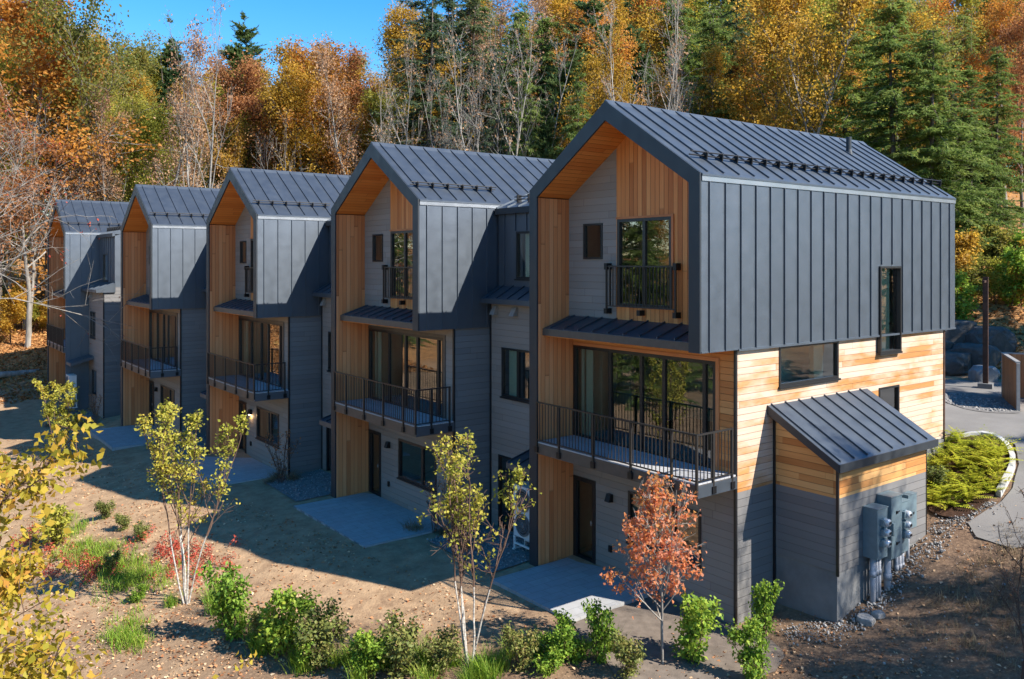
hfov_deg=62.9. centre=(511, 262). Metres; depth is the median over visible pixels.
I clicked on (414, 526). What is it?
dry grass tuft
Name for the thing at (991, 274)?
bush
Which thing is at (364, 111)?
birch tree
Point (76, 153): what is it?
bare tree
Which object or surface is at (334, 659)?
grass tuft
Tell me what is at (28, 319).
maple tree
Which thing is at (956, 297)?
bush
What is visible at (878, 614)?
stone
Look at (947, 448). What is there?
fern
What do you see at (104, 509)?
shrub
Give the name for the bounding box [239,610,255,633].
grass tuft
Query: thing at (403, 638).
shrub
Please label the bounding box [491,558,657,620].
patio
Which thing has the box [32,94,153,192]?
oak tree
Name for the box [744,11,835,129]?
birch tree
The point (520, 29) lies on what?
hemlock tree
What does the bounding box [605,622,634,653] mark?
grass tuft
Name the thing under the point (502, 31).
hemlock tree
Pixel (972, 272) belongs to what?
bush
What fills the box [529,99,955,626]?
townhouse
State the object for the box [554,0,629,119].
pine tree
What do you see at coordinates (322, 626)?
shrub
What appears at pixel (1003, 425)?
driveway
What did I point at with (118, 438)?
patio
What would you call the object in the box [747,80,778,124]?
hemlock tree
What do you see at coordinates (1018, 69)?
maple tree
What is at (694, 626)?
shrub
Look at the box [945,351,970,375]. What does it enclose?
boulder
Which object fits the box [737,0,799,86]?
maple tree
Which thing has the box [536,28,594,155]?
pine tree
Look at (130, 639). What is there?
grass
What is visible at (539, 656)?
grass tuft
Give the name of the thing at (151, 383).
door
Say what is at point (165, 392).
window
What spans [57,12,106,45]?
birch tree
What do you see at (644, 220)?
glazed door
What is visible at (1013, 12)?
hemlock tree
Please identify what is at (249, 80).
maple tree
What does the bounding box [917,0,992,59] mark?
maple tree
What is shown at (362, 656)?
shrub
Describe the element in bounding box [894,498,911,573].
meter cabinet
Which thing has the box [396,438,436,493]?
window
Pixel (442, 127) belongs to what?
bare tree
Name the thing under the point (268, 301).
townhouse
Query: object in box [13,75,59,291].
birch tree
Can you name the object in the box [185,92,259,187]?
birch tree
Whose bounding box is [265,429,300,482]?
bare shrub
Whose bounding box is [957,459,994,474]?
fern
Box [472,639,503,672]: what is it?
grass tuft
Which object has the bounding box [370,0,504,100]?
birch tree
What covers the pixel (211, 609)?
grass tuft
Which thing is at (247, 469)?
patio
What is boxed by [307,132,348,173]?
birch tree
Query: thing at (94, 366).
townhouse
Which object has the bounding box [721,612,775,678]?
shrub
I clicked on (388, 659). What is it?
grass tuft
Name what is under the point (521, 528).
heat pump
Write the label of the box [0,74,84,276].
maple tree
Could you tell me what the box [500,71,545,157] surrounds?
hemlock tree
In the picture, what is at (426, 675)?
grass tuft
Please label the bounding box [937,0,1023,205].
maple tree
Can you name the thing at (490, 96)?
bare tree
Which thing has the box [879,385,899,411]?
window
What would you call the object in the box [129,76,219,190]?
birch tree
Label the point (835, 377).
window
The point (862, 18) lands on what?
birch tree
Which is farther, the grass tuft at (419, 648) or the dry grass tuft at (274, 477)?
the dry grass tuft at (274, 477)
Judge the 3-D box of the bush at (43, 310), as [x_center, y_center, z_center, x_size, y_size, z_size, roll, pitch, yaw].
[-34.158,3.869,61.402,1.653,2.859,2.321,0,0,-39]
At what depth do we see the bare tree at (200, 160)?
66.25 m
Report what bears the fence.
on the ground at (412, 556)
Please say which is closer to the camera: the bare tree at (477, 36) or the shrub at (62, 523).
the shrub at (62, 523)
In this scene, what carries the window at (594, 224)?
in the townhouse at (743, 326)
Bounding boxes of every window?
[89,311,95,339]
[92,369,95,394]
[102,254,107,281]
[160,384,174,416]
[240,241,245,262]
[255,406,278,448]
[326,427,328,470]
[327,331,330,371]
[372,234,382,261]
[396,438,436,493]
[498,454,526,531]
[500,347,528,403]
[514,231,528,280]
[583,223,602,258]
[626,490,701,570]
[778,341,840,388]
[877,266,902,355]
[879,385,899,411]
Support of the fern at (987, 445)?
on the mulch bed
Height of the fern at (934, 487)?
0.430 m
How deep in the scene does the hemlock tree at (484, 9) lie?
81.32 m
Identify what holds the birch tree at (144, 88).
on the ground at (412, 556)
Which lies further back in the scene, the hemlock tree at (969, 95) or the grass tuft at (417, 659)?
the hemlock tree at (969, 95)
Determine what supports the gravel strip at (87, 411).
on the ground at (412, 556)
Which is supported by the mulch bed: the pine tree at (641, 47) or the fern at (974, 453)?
the fern at (974, 453)
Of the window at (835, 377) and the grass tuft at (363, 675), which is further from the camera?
the window at (835, 377)
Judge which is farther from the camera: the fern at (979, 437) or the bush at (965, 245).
the bush at (965, 245)
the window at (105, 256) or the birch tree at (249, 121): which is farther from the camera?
the birch tree at (249, 121)
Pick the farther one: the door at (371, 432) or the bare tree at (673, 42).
the bare tree at (673, 42)
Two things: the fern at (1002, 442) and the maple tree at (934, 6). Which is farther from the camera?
the maple tree at (934, 6)
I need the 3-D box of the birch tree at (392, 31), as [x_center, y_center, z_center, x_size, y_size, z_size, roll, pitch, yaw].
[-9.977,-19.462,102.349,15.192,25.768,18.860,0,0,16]
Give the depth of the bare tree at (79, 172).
61.45 m
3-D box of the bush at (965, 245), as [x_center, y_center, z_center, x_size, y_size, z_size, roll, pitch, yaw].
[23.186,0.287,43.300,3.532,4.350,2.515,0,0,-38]
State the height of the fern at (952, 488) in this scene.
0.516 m
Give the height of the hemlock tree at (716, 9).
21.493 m
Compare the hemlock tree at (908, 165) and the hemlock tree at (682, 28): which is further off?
the hemlock tree at (908, 165)
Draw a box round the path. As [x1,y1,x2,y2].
[573,593,785,678]
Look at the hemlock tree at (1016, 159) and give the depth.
72.97 m
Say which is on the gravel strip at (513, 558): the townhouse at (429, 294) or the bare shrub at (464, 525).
the bare shrub at (464, 525)
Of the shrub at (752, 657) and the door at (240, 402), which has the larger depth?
the door at (240, 402)
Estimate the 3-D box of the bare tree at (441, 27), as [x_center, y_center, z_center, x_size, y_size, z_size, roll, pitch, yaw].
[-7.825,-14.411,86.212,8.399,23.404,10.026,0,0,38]
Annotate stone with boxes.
[856,613,875,626]
[871,610,884,619]
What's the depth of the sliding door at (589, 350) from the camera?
20.26 m
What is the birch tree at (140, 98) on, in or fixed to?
on the ground at (412, 556)
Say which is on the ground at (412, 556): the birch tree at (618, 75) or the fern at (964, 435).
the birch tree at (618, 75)
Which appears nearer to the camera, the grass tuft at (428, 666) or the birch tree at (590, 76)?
the grass tuft at (428, 666)
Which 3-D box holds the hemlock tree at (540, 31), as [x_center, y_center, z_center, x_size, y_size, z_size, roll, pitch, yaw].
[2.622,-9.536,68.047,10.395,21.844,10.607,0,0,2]
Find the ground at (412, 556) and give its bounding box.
[0,184,1023,678]
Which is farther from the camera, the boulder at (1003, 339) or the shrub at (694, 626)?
the boulder at (1003, 339)
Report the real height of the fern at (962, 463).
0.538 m
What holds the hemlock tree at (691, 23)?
on the ground at (412, 556)
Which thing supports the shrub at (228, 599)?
on the ground at (412, 556)
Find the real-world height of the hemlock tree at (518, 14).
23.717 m
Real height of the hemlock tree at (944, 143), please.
14.464 m
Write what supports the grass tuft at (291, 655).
on the ground at (412, 556)
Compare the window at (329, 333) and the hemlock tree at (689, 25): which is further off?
the hemlock tree at (689, 25)
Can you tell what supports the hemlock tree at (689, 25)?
on the ground at (412, 556)
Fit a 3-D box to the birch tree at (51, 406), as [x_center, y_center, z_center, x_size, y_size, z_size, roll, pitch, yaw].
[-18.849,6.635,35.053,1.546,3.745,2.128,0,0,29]
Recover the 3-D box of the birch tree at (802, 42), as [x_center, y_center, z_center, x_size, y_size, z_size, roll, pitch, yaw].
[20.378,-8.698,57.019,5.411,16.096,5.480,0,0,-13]
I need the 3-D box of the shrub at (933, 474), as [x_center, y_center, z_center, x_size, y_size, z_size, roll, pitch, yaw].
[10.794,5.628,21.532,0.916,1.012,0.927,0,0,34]
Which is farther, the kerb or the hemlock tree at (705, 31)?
the hemlock tree at (705, 31)
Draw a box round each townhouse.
[46,199,128,418]
[120,184,219,439]
[206,167,350,475]
[331,142,554,531]
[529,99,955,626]
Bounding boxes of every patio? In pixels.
[90,424,169,450]
[175,456,276,487]
[293,493,446,547]
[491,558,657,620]
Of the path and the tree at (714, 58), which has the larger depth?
the tree at (714, 58)
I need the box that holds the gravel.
[70,393,1023,678]
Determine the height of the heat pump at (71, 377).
1.770 m
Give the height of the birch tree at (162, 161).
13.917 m
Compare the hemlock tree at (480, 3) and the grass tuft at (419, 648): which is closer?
the grass tuft at (419, 648)
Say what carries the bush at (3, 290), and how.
on the ground at (412, 556)
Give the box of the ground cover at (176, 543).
[8,522,241,591]
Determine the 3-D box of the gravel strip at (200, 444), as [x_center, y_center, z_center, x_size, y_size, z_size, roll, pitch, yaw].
[-13.679,7.810,35.806,2.300,0.217,3.300,0,0,-38]
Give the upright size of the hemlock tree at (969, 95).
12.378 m
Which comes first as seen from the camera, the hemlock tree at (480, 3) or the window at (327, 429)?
the window at (327, 429)
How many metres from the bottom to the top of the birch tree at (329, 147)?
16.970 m
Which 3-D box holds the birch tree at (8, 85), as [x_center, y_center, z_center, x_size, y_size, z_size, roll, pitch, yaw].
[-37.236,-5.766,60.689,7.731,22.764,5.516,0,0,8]
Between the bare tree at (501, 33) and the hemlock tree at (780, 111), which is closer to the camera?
the hemlock tree at (780, 111)
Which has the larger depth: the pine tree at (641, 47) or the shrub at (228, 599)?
the pine tree at (641, 47)
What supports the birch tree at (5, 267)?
on the ground at (412, 556)
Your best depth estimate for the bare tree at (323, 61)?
65.36 m
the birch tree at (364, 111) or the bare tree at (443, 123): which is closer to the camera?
the bare tree at (443, 123)
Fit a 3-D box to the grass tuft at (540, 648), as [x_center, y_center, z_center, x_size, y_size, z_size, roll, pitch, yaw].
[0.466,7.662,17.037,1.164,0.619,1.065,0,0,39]
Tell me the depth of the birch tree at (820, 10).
64.59 m
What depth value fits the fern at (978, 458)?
22.21 m
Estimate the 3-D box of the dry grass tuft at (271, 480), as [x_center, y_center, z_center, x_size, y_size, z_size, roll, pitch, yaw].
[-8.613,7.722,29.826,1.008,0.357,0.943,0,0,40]
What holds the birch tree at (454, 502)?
on the ground at (412, 556)
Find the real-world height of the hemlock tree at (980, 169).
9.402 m
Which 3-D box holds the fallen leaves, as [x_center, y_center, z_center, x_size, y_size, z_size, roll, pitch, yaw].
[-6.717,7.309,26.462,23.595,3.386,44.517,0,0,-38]
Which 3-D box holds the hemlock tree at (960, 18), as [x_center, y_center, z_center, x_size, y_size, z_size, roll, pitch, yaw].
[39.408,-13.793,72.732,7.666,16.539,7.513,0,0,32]
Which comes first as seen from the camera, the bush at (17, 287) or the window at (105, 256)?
the window at (105, 256)
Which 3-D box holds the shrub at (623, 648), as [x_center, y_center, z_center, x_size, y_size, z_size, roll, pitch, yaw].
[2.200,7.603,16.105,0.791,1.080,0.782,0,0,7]
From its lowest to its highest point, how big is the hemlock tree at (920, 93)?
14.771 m
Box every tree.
[0,0,183,329]
[0,23,141,199]
[0,26,48,281]
[0,32,63,263]
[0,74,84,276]
[0,75,52,329]
[0,77,115,299]
[0,97,21,316]
[0,98,133,347]
[0,108,149,353]
[0,413,261,678]
[8,62,63,335]
[12,0,173,200]
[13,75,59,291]
[31,378,86,448]
[32,70,109,199]
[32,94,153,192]
[42,65,166,199]
[55,107,96,199]
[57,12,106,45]
[59,23,117,141]
[67,86,136,201]
[70,84,156,201]
[72,84,135,201]
[92,24,168,99]
[102,34,168,110]
[103,102,173,201]
[104,64,129,104]
[119,69,165,201]
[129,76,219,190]
[131,14,218,189]
[134,397,251,604]
[137,49,198,149]
[142,97,216,183]
[149,14,190,118]
[155,143,186,185]
[158,82,253,187]
[158,113,213,187]
[159,0,240,188]
[180,47,305,186]
[184,148,211,187]
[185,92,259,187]
[197,66,303,185]
[198,67,223,148]
[203,79,224,184]
[210,117,249,188]
[211,110,267,182]
[216,11,272,123]
[240,38,356,174]
[242,59,281,95]
[246,34,374,174]
[251,109,298,171]
[254,53,354,173]
[264,120,297,170]
[288,112,358,174]
[292,110,345,173]
[301,30,366,174]
[304,37,382,168]
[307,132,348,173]
[322,78,368,148]
[326,53,371,152]
[340,87,423,171]
[343,22,514,155]
[343,62,418,156]
[348,135,361,172]
[353,103,374,156]
[355,82,433,145]
[357,0,477,153]
[360,33,425,146]
[361,0,465,136]
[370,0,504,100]
[373,113,395,143]
[394,110,417,145]
[401,46,489,151]
[414,0,514,152]
[414,427,541,668]
[416,4,461,138]
[420,0,481,151]
[427,48,506,152]
[429,109,455,148]
[434,8,464,129]
[435,11,516,152]
[437,2,545,155]
[455,0,502,95]
[464,0,512,149]
[474,45,512,154]
[475,0,520,111]
[475,0,593,157]
[485,0,509,129]
[485,7,511,79]
[485,19,539,153]
[487,0,538,154]
[493,0,580,109]
[499,13,563,157]
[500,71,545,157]
[501,0,634,109]
[501,5,533,107]
[511,29,559,151]
[513,0,570,123]
[524,0,645,144]
[528,20,653,154]
[530,86,563,159]
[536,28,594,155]
[541,45,609,156]
[549,73,591,154]
[552,0,580,54]
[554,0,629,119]
[585,0,699,111]
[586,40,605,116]
[587,24,635,111]
[589,77,651,114]
[600,462,706,663]
[617,0,639,37]
[617,0,659,104]
[618,0,699,94]
[624,0,702,112]
[637,0,706,112]
[639,0,783,114]
[646,58,686,110]
[647,0,706,112]
[656,0,705,113]
[656,0,714,90]
[662,35,688,110]
[666,11,752,120]
[682,38,730,117]
[688,0,761,107]
[693,0,716,32]
[697,0,872,137]
[712,0,774,120]
[722,40,776,124]
[725,7,762,80]
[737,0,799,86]
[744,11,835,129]
[746,7,789,127]
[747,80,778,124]
[762,0,881,136]
[768,0,940,150]
[774,8,849,131]
[777,58,848,137]
[795,0,879,53]
[803,1,899,162]
[817,65,879,149]
[827,7,923,133]
[832,0,991,248]
[837,0,948,169]
[854,43,886,150]
[866,0,988,145]
[868,28,1008,291]
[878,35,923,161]
[886,0,936,167]
[899,22,950,164]
[903,28,966,173]
[905,84,952,184]
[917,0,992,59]
[919,0,956,26]
[934,65,1023,266]
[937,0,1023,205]
[938,4,1007,174]
[939,10,994,179]
[939,81,968,206]
[945,0,1022,71]
[948,46,1023,240]
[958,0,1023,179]
[959,99,986,204]
[967,23,1023,187]
[980,0,1023,226]
[1005,51,1023,188]
[1008,0,1023,181]
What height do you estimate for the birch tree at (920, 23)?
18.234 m
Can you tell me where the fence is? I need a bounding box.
[1001,352,1023,410]
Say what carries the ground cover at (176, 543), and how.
on the ground at (412, 556)
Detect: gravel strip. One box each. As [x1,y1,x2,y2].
[70,409,96,419]
[166,434,205,455]
[265,469,330,501]
[428,524,528,572]
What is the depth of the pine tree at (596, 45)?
62.44 m
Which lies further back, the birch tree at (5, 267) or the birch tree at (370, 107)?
the birch tree at (370, 107)
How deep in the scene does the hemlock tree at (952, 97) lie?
54.86 m
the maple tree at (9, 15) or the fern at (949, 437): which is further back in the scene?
the maple tree at (9, 15)
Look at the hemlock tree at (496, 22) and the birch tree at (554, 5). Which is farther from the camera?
the hemlock tree at (496, 22)
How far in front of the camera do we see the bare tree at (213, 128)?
59.27 m
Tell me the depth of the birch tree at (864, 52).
69.42 m
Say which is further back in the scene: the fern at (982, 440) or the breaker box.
the fern at (982, 440)
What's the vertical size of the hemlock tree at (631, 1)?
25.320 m
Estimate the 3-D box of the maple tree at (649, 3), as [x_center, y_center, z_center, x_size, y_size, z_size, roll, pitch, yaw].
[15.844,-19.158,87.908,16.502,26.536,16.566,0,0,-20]
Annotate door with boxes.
[149,310,176,367]
[149,380,153,425]
[239,318,282,387]
[239,400,245,452]
[250,239,252,266]
[369,328,442,417]
[369,429,380,496]
[390,230,411,298]
[573,345,714,468]
[573,475,595,563]
[617,216,670,308]
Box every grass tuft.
[160,586,182,609]
[192,587,220,615]
[195,588,216,603]
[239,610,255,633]
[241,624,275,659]
[244,631,256,646]
[262,475,276,483]
[267,467,287,479]
[270,644,318,676]
[276,469,307,480]
[279,640,299,668]
[324,643,349,667]
[337,642,354,667]
[343,658,378,678]
[364,637,392,671]
[385,655,396,669]
[391,514,430,531]
[401,659,443,678]
[410,640,434,671]
[411,631,436,668]
[411,644,445,676]
[428,524,450,535]
[447,535,478,550]
[447,648,462,668]
[450,645,471,668]
[452,661,487,678]
[461,645,496,678]
[468,644,510,678]
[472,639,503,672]
[482,644,510,672]
[495,634,521,658]
[518,625,551,657]
[530,647,549,667]
[567,638,587,661]
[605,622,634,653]
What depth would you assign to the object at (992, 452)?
22.25 m
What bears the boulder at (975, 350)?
on the ground at (412, 556)
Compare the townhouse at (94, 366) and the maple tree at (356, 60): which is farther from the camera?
the maple tree at (356, 60)
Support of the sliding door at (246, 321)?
in the townhouse at (268, 301)
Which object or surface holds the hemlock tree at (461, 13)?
on the ground at (412, 556)
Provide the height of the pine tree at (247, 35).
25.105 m
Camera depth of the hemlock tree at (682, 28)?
69.11 m
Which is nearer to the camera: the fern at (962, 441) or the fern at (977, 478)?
the fern at (977, 478)
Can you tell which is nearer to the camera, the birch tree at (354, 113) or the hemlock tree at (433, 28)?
the hemlock tree at (433, 28)
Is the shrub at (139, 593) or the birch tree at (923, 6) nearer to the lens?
the shrub at (139, 593)
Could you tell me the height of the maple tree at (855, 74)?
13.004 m
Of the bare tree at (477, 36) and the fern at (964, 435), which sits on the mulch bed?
the fern at (964, 435)
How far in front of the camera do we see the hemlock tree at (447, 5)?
77.62 m
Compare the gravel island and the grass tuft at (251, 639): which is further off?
the gravel island
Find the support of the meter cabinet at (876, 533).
attached to the townhouse at (743, 326)
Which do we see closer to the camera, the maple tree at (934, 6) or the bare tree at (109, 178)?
the bare tree at (109, 178)
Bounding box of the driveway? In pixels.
[945,379,1023,547]
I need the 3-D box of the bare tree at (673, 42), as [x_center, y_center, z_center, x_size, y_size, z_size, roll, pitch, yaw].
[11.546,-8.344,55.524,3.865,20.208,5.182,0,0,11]
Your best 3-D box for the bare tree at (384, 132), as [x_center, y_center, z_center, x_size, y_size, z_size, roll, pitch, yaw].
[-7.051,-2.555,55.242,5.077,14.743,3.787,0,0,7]
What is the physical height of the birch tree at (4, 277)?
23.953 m
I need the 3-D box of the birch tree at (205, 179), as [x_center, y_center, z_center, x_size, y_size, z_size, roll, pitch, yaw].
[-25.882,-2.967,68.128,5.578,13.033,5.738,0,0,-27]
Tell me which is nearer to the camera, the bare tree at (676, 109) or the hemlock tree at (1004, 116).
the bare tree at (676, 109)
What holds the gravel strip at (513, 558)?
on the ground at (412, 556)
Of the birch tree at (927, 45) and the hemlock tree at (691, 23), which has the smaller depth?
the hemlock tree at (691, 23)
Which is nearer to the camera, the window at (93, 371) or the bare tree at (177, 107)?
the window at (93, 371)
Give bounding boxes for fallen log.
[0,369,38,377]
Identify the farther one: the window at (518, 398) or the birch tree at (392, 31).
the birch tree at (392, 31)
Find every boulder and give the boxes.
[945,320,976,343]
[945,340,954,350]
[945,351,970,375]
[946,343,1001,366]
[965,326,1017,352]
[968,365,1000,381]
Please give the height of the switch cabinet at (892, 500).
2.265 m
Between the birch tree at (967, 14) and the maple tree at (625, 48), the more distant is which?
the birch tree at (967, 14)
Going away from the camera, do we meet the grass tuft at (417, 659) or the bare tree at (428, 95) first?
the grass tuft at (417, 659)
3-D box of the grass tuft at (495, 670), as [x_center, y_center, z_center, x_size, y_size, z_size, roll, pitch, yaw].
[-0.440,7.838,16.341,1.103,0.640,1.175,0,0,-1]
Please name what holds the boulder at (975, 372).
on the ground at (412, 556)
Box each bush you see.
[0,279,39,330]
[0,288,31,342]
[2,279,7,296]
[23,300,46,330]
[36,299,46,328]
[955,226,988,292]
[955,230,1003,295]
[955,269,979,320]
[955,287,964,300]
[969,218,1011,278]
[970,256,1015,304]
[985,244,1023,306]
[988,226,1017,277]
[989,229,1023,267]
[1006,267,1023,308]
[1016,236,1023,255]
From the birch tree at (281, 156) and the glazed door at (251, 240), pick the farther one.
the birch tree at (281, 156)
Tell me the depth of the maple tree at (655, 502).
16.41 m
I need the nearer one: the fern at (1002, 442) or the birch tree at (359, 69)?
the fern at (1002, 442)
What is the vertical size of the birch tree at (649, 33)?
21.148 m
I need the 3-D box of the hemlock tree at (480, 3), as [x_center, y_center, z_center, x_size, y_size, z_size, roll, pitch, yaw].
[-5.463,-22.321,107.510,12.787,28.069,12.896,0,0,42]
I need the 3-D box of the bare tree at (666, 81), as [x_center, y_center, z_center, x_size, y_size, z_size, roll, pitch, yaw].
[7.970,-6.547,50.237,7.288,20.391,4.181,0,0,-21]
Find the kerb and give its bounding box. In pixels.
[945,431,1015,497]
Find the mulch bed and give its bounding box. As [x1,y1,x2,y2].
[927,435,1009,516]
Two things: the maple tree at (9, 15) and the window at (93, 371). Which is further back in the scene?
the maple tree at (9, 15)
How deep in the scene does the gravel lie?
19.43 m
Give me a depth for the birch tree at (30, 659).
7.09 m
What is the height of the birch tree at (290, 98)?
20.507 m
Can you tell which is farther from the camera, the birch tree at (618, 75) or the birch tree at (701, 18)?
the birch tree at (701, 18)
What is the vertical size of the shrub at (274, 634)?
1.949 m
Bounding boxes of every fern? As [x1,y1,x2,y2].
[927,446,963,464]
[927,452,945,465]
[927,478,966,494]
[927,482,949,491]
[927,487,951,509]
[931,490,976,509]
[932,442,961,455]
[934,460,960,476]
[940,428,966,446]
[941,440,973,458]
[941,474,962,490]
[942,431,981,448]
[944,450,982,468]
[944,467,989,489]
[945,425,972,440]
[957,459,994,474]
[957,463,993,481]
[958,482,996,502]
[959,438,999,456]
[961,449,1006,465]
[965,436,998,451]
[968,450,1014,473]
[969,424,998,442]
[969,472,1006,491]
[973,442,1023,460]
[975,435,1021,455]
[978,465,1014,483]
[981,435,1020,450]
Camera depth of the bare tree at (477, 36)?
74.56 m
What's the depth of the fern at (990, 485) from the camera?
21.01 m
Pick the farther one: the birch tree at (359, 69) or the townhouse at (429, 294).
the birch tree at (359, 69)
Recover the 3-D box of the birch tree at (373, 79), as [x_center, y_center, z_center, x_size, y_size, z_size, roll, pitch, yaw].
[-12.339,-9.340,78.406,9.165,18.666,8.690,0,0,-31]
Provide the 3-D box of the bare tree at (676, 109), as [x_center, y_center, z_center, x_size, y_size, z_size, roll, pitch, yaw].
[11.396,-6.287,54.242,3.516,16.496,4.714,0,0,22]
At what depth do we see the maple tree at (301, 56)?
68.16 m
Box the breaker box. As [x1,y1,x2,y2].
[902,491,916,560]
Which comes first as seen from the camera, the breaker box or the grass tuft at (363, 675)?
the grass tuft at (363, 675)
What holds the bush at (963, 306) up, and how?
on the ground at (412, 556)
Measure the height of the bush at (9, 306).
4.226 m
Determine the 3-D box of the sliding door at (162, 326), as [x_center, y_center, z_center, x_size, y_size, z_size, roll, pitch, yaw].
[-16.449,3.570,39.453,0.090,2.420,4.700,0,0,-38]
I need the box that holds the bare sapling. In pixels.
[985,488,1023,678]
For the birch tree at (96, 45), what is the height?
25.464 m
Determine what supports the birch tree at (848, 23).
on the ground at (412, 556)
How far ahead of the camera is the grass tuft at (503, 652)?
16.95 m
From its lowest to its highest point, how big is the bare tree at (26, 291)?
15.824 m
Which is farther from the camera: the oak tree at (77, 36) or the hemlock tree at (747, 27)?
the hemlock tree at (747, 27)
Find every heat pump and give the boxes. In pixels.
[66,373,77,407]
[512,481,528,549]
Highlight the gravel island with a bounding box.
[945,392,1021,412]
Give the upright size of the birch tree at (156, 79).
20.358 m
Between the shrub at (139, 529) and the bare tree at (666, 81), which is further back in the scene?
the bare tree at (666, 81)
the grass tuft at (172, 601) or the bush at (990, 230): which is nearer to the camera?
the grass tuft at (172, 601)
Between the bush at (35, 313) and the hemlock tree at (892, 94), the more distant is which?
the bush at (35, 313)
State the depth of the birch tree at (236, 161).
67.14 m
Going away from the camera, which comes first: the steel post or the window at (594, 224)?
the window at (594, 224)
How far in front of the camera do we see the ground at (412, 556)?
20.18 m
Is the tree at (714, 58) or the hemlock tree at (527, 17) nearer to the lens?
the tree at (714, 58)
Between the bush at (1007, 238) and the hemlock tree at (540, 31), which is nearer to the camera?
the bush at (1007, 238)
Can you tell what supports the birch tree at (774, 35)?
on the ground at (412, 556)
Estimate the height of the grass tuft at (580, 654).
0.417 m
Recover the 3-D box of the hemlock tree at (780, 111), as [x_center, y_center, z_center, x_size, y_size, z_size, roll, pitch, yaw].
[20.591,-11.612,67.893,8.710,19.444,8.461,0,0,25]
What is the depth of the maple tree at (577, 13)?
73.88 m
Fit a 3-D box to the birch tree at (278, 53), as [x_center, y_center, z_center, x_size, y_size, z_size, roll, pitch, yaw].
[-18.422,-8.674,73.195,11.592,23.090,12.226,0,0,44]
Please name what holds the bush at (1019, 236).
on the ground at (412, 556)
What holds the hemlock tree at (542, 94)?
on the ground at (412, 556)
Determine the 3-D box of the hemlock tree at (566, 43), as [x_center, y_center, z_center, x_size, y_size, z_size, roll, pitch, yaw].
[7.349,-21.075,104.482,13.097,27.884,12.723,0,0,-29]
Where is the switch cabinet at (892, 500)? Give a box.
[877,490,902,590]
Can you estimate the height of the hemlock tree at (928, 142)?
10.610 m
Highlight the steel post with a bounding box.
[977,277,993,388]
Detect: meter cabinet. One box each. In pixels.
[863,502,891,602]
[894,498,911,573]
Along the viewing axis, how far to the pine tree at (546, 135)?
56.73 m
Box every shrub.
[33,502,76,552]
[88,392,105,423]
[93,499,115,519]
[99,548,123,571]
[114,512,131,530]
[125,582,150,602]
[131,520,150,540]
[151,401,174,446]
[195,560,255,641]
[247,606,281,644]
[248,585,326,658]
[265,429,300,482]
[292,597,352,674]
[292,625,319,666]
[343,628,392,677]
[371,609,427,678]
[421,623,464,678]
[424,477,450,532]
[461,506,478,541]
[500,620,541,673]
[528,627,568,678]
[552,608,594,666]
[581,598,621,663]
[609,627,646,678]
[668,591,723,666]
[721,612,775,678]
[748,579,784,639]
[927,462,948,494]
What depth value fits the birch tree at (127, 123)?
71.95 m
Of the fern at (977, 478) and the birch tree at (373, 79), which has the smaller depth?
the fern at (977, 478)
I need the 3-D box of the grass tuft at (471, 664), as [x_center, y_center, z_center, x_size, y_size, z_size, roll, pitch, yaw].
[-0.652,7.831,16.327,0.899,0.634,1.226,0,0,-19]
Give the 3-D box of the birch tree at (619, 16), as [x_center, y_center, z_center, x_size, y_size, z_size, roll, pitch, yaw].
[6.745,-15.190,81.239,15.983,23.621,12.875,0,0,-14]
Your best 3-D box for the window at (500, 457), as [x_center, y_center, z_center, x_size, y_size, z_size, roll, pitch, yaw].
[0.028,6.745,24.273,0.090,2.130,1.330,0,0,-38]
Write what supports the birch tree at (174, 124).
on the ground at (412, 556)
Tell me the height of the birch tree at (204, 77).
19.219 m
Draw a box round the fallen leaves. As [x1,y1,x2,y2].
[0,435,1023,678]
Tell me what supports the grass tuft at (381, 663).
on the ground at (412, 556)
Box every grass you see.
[0,505,247,655]
[874,519,1023,673]
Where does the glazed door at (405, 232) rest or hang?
in the townhouse at (429, 294)
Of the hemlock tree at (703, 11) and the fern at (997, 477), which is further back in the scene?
the hemlock tree at (703, 11)
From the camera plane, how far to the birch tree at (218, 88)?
90.23 m
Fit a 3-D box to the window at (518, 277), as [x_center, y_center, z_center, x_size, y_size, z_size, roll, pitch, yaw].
[0.462,-0.185,24.134,0.130,1.430,1.140,0,0,-38]
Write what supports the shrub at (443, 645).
on the ground at (412, 556)
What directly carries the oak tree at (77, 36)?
on the ground at (412, 556)
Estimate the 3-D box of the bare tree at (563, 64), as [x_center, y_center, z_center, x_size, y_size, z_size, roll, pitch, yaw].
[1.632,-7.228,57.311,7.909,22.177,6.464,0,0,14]
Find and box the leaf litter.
[0,262,1023,403]
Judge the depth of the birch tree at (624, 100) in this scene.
58.98 m
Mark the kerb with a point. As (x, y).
(1011, 467)
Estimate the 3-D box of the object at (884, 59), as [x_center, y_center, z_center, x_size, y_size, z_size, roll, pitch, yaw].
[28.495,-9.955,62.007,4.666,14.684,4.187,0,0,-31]
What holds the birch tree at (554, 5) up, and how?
on the ground at (412, 556)
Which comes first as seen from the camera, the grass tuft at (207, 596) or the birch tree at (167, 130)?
the grass tuft at (207, 596)
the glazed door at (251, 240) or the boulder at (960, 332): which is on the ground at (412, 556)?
the boulder at (960, 332)

